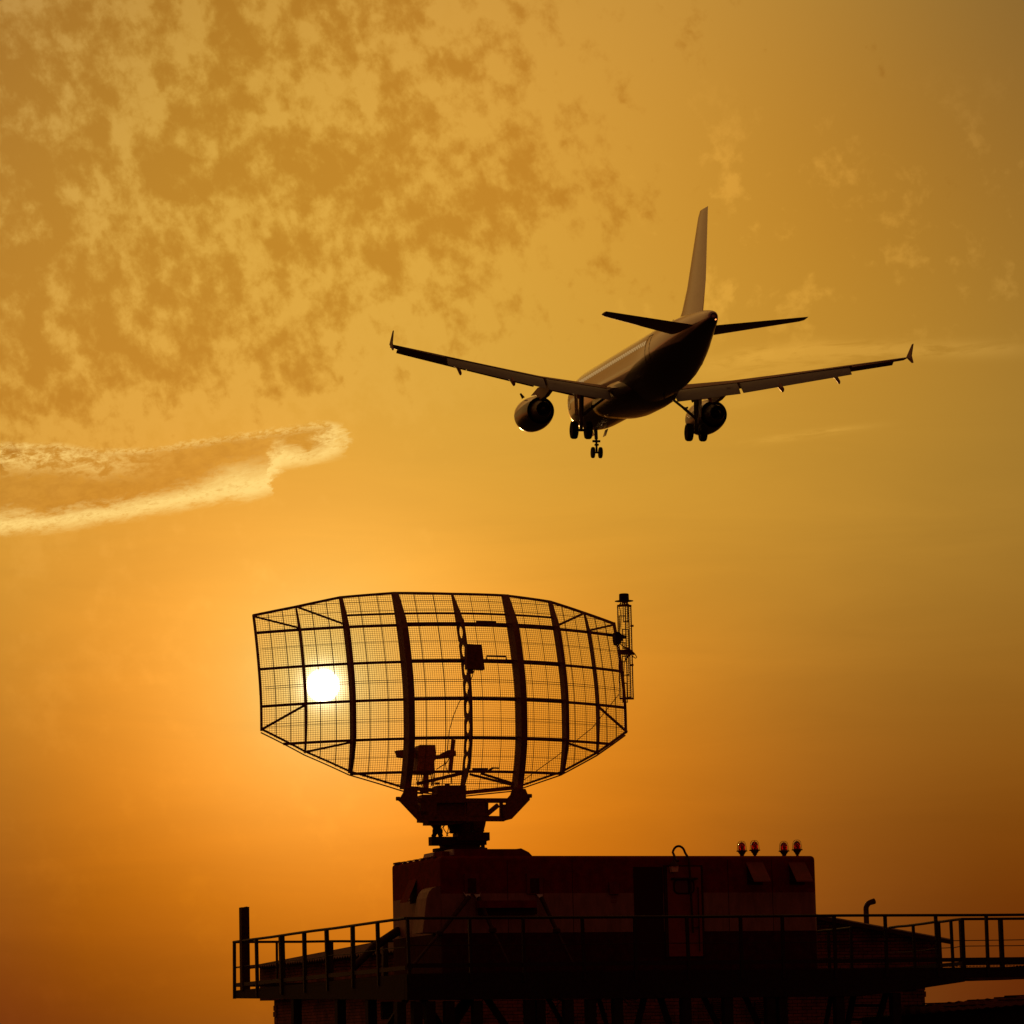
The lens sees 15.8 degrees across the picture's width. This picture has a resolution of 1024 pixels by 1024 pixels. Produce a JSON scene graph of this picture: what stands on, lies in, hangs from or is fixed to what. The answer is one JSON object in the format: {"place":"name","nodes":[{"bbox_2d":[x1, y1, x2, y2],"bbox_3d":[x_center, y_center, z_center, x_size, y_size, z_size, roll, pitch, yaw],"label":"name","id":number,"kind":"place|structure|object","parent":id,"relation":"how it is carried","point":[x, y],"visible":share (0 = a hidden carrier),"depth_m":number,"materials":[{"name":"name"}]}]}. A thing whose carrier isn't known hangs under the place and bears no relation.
{"place":"outdoors","nodes":[
{"label":"outdoors","id":0,"kind":"place"},
{"bbox_2d":[0,0,1023,1023],"label":"sky","id":1,"kind":"structure","parent":0,"point":[220,220],"materials":[{"name":"orange"}]},
{"bbox_2d":[389,206,913,457],"bbox_3d":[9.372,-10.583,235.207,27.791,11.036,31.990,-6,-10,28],"label":"airliner","id":2,"kind":"object","parent":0,"point":[657,368],"visible":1,"depth_m":235.19,"materials":[{"name":"black"}]},
{"label":"ground","id":3,"kind":"structure","parent":0,"visible":0},
{"bbox_2d":[250,898,949,1023],"bbox_3d":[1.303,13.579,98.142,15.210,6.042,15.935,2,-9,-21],"label":"brick building","id":4,"kind":"structure","parent":3,"relation":"on","point":[806,1010],"depth_m":93.20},
{"bbox_2d":[235,965,1023,1023],"bbox_3d":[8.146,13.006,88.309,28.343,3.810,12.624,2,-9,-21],"label":"steel platform","id":5,"kind":"structure","parent":3,"relation":"on","point":[774,989],"depth_m":80.26,"materials":[{"name":"brown metal"}]},
{"bbox_2d":[239,906,249,990],"bbox_3d":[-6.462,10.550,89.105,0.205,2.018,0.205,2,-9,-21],"label":"steel post","id":6,"kind":"object","parent":5,"relation":"on","point":[244,933],"visible":1,"depth_m":89.03,"materials":[{"name":"black metal"}]},
{"bbox_2d":[236,940,392,986],"bbox_3d":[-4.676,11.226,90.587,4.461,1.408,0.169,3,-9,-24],"label":"railing","id":7,"kind":"object","parent":5,"relation":"on","point":[384,953],"visible":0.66,"depth_m":90.66,"materials":[{"name":"metal"}]},
{"bbox_2d":[232,917,405,998],"bbox_3d":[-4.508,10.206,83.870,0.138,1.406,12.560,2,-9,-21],"label":"railing","id":8,"kind":"object","parent":5,"relation":"on","point":[282,980],"visible":1,"depth_m":83.93,"materials":[{"name":"metal"}]},
{"bbox_2d":[350,845,817,974],"bbox_3d":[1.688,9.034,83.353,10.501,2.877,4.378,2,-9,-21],"label":"radar cabin","id":9,"kind":"object","parent":5,"relation":"on","point":[482,882],"visible":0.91,"depth_m":82.43,"materials":[{"name":"brown metal"}]},
{"bbox_2d":[252,592,636,851],"bbox_3d":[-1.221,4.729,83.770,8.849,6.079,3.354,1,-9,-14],"label":"radar antenna","id":10,"kind":"object","parent":9,"relation":"on","point":[458,813],"visible":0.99,"depth_m":83.16,"materials":[{"name":"brown metal"}]},
{"bbox_2d":[464,874,479,893],"bbox_3d":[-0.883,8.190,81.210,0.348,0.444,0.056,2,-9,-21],"label":"window frame","id":11,"kind":"structure","parent":9,"relation":"in","point":[471,881],"depth_m":81.18,"materials":[{"name":"paint"}]},
{"bbox_2d":[526,874,542,893],"bbox_3d":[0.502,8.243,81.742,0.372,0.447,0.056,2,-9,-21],"label":"window frame","id":12,"kind":"structure","parent":9,"relation":"in","point":[534,882],"depth_m":81.72,"materials":[{"name":"paint"}]},
{"bbox_2d":[633,867,664,956],"bbox_3d":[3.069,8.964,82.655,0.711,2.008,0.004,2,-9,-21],"label":"doorway","id":13,"kind":"structure","parent":9,"relation":"in","point":[647,881],"depth_m":82.66,"materials":[{"name":"black"}]},
{"bbox_2d":[667,867,702,956],"bbox_3d":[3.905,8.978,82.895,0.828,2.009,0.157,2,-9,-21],"label":"door","id":14,"kind":"structure","parent":9,"relation":"in","point":[678,889],"depth_m":82.92,"materials":[{"name":"paint"}]},
{"bbox_2d":[736,841,746,855],"bbox_3d":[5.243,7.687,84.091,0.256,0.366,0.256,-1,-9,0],"label":"obstruction light","id":15,"kind":"object","parent":9,"relation":"on","point":[741,851],"visible":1,"depth_m":84.03,"materials":[{"name":"glass"}]},
{"bbox_2d":[749,840,759,855],"bbox_3d":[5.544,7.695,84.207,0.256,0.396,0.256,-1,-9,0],"label":"obstruction light","id":16,"kind":"object","parent":9,"relation":"on","point":[754,850],"visible":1,"depth_m":84.15,"materials":[{"name":"glass"}]},
{"bbox_2d":[779,841,788,855],"bbox_3d":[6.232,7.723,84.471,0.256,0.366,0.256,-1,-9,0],"label":"obstruction light","id":17,"kind":"object","parent":9,"relation":"on","point":[783,850],"visible":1,"depth_m":84.41,"materials":[{"name":"glass"}]},
{"bbox_2d":[792,840,802,855],"bbox_3d":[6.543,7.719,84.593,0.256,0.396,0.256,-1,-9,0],"label":"obstruction light","id":18,"kind":"object","parent":9,"relation":"on","point":[797,846],"visible":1,"depth_m":84.53,"materials":[{"name":"glass"}]},
{"bbox_2d":[405,913,1023,982],"bbox_3d":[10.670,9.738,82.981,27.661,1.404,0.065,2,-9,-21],"label":"railing","id":19,"kind":"object","parent":5,"relation":"on","point":[524,964],"visible":1,"depth_m":80.52,"materials":[{"name":"metal"}]},
{"bbox_2d":[817,926,853,968],"bbox_3d":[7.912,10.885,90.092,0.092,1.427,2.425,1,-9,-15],"label":"railing","id":20,"kind":"object","parent":5,"relation":"on","point":[828,931],"visible":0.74,"depth_m":89.73,"materials":[{"name":"metal"}]},
{"bbox_2d":[845,993,888,1023],"bbox_3d":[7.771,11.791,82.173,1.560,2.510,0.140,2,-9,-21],"label":"ladder","id":21,"kind":"object","parent":5,"relation":"attached to","point":[849,1019],"visible":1,"depth_m":82.31,"materials":[{"name":"black metal"}]},
{"bbox_2d":[888,917,1023,967],"bbox_3d":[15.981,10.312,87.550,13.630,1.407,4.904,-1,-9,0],"label":"railing","id":22,"kind":"object","parent":5,"relation":"on","point":[1001,945],"visible":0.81,"depth_m":85.65,"materials":[{"name":"metal"}]},
{"bbox_2d":[862,995,1023,1023],"bbox_3d":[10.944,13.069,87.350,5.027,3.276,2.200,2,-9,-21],"label":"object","id":23,"kind":"structure","parent":3,"relation":"on","point":[1007,1009],"depth_m":86.64,"materials":[{"name":"metal"}]}
]}

